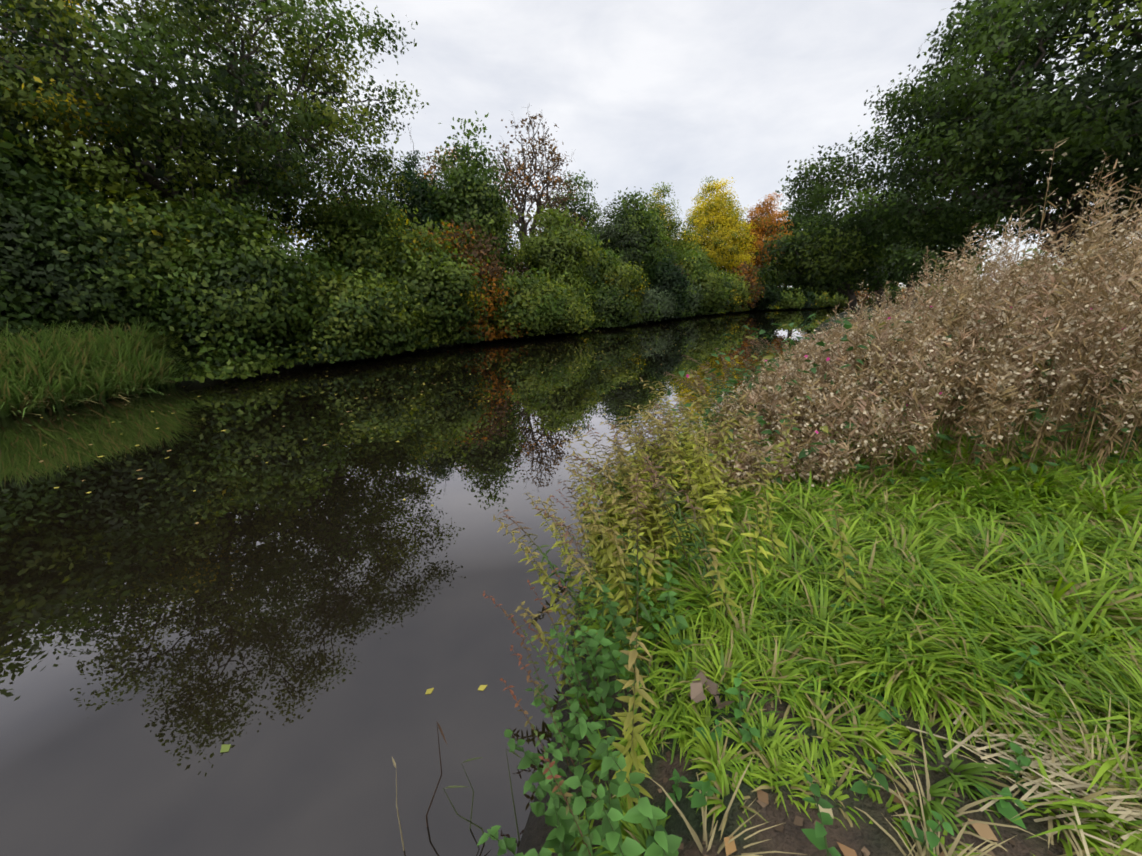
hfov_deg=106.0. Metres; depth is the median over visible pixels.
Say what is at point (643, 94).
sky
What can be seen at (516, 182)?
tall brown tree
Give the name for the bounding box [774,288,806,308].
shrub
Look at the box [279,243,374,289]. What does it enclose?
bush
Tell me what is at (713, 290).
shrub
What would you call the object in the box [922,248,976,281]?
bush
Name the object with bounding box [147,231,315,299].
bush
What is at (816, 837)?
nettle plants
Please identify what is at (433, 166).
tree
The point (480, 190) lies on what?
tree
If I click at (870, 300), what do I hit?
shrub
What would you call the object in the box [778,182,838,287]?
tall tree
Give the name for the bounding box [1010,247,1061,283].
bush
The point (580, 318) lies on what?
shrub
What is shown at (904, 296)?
shrub
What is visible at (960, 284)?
shrub
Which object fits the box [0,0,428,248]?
big tree
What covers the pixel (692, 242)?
yellow green tree
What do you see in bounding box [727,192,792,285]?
orange tree
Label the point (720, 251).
yellow tree
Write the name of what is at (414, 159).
tree
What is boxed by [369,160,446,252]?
tree
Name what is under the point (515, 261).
tree
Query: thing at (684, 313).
shrub
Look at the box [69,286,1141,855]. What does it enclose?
ground
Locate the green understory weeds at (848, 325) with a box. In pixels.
[646,306,1141,492]
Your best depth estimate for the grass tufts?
2.08 m
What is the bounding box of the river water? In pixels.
[0,307,870,855]
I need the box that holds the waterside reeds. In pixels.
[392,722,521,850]
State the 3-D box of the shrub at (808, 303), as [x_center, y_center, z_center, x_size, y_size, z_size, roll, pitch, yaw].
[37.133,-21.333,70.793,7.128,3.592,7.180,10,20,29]
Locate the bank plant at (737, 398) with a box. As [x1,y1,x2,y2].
[679,335,803,441]
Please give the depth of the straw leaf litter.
1.46 m
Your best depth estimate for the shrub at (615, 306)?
31.64 m
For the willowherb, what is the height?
1.797 m
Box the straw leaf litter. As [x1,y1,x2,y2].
[658,489,1141,855]
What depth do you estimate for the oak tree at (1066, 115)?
14.23 m
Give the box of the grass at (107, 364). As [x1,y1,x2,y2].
[0,314,203,419]
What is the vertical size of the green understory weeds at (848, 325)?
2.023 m
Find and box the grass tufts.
[547,393,1141,855]
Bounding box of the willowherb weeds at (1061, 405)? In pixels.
[652,138,1141,495]
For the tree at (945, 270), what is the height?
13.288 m
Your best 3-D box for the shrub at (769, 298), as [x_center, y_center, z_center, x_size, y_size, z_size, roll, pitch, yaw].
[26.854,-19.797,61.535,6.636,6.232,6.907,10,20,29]
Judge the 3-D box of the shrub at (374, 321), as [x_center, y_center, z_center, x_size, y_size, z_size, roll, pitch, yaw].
[-8.931,-4.577,17.294,6.397,3.807,6.248,10,20,29]
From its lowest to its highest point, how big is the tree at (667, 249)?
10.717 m
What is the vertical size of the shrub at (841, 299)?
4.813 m
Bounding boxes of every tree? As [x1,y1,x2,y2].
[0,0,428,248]
[0,87,121,244]
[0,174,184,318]
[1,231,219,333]
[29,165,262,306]
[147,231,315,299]
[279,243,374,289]
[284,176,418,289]
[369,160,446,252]
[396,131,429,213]
[404,110,520,279]
[414,146,469,198]
[434,149,531,276]
[486,104,592,247]
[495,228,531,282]
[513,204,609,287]
[545,169,604,238]
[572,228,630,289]
[583,196,655,274]
[601,186,668,285]
[643,208,682,279]
[645,182,690,260]
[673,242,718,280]
[674,228,713,262]
[679,176,758,272]
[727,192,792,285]
[752,203,897,325]
[768,0,1141,281]
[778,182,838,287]
[795,191,954,312]
[876,188,1001,306]
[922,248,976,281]
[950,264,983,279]
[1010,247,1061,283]
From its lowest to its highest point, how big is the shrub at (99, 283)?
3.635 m
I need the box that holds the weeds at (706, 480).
[493,370,862,809]
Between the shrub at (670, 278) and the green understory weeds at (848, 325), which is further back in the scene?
the shrub at (670, 278)
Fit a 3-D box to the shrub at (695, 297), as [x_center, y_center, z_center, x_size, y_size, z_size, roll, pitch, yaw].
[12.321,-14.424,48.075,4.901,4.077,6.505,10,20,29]
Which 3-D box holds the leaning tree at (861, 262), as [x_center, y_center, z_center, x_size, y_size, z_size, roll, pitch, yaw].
[13.172,-8.253,22.550,6.611,6.100,7.295,10,20,29]
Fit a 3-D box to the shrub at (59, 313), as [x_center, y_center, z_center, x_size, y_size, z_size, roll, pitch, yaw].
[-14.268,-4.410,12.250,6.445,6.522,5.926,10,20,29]
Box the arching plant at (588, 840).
[483,479,631,855]
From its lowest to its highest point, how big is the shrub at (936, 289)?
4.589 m
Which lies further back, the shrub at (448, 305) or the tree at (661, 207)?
the tree at (661, 207)
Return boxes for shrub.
[0,141,237,394]
[0,283,87,363]
[121,187,386,382]
[259,264,441,365]
[364,216,498,348]
[407,219,527,340]
[480,265,584,338]
[535,294,603,333]
[538,260,604,325]
[586,251,652,322]
[588,283,646,327]
[634,287,677,321]
[642,253,694,319]
[675,276,698,317]
[685,280,705,313]
[686,262,729,314]
[714,268,732,310]
[721,269,756,311]
[726,260,765,309]
[742,267,784,310]
[765,305,778,309]
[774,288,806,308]
[792,288,820,308]
[793,287,834,306]
[823,289,848,306]
[841,288,871,306]
[864,286,891,305]
[886,280,905,305]
[893,289,923,303]
[916,284,954,302]
[946,277,976,296]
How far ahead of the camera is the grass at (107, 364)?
10.73 m
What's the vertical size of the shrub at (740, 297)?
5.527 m
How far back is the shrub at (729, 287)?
51.99 m
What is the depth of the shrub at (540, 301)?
23.78 m
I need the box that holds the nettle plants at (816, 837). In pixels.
[646,486,1089,855]
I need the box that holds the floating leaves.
[39,323,774,752]
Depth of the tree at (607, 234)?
40.18 m
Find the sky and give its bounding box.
[0,0,1141,286]
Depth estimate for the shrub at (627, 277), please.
34.40 m
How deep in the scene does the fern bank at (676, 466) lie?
4.09 m
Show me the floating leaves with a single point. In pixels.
(227, 747)
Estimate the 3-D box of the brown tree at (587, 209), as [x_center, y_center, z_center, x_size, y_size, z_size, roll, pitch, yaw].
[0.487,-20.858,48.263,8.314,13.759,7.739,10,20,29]
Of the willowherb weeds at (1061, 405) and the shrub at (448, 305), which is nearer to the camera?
the willowherb weeds at (1061, 405)
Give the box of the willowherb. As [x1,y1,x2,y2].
[498,330,797,675]
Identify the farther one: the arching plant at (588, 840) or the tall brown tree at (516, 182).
the tall brown tree at (516, 182)
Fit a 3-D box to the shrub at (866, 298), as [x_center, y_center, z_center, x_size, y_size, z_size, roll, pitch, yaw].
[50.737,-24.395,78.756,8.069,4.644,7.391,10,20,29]
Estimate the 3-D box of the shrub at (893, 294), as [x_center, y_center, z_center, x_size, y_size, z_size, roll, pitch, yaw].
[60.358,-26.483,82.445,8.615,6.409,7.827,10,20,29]
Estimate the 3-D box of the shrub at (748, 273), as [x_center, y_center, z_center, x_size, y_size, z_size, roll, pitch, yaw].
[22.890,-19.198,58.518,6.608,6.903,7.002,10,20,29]
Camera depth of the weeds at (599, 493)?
3.17 m
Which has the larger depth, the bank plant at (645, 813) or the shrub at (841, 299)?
the shrub at (841, 299)
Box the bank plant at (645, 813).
[477,434,693,855]
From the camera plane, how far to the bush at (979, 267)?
161.24 m
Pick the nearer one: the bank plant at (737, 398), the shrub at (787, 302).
the bank plant at (737, 398)
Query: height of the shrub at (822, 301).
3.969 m
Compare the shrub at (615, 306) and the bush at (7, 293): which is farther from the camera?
the shrub at (615, 306)
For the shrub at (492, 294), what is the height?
6.299 m

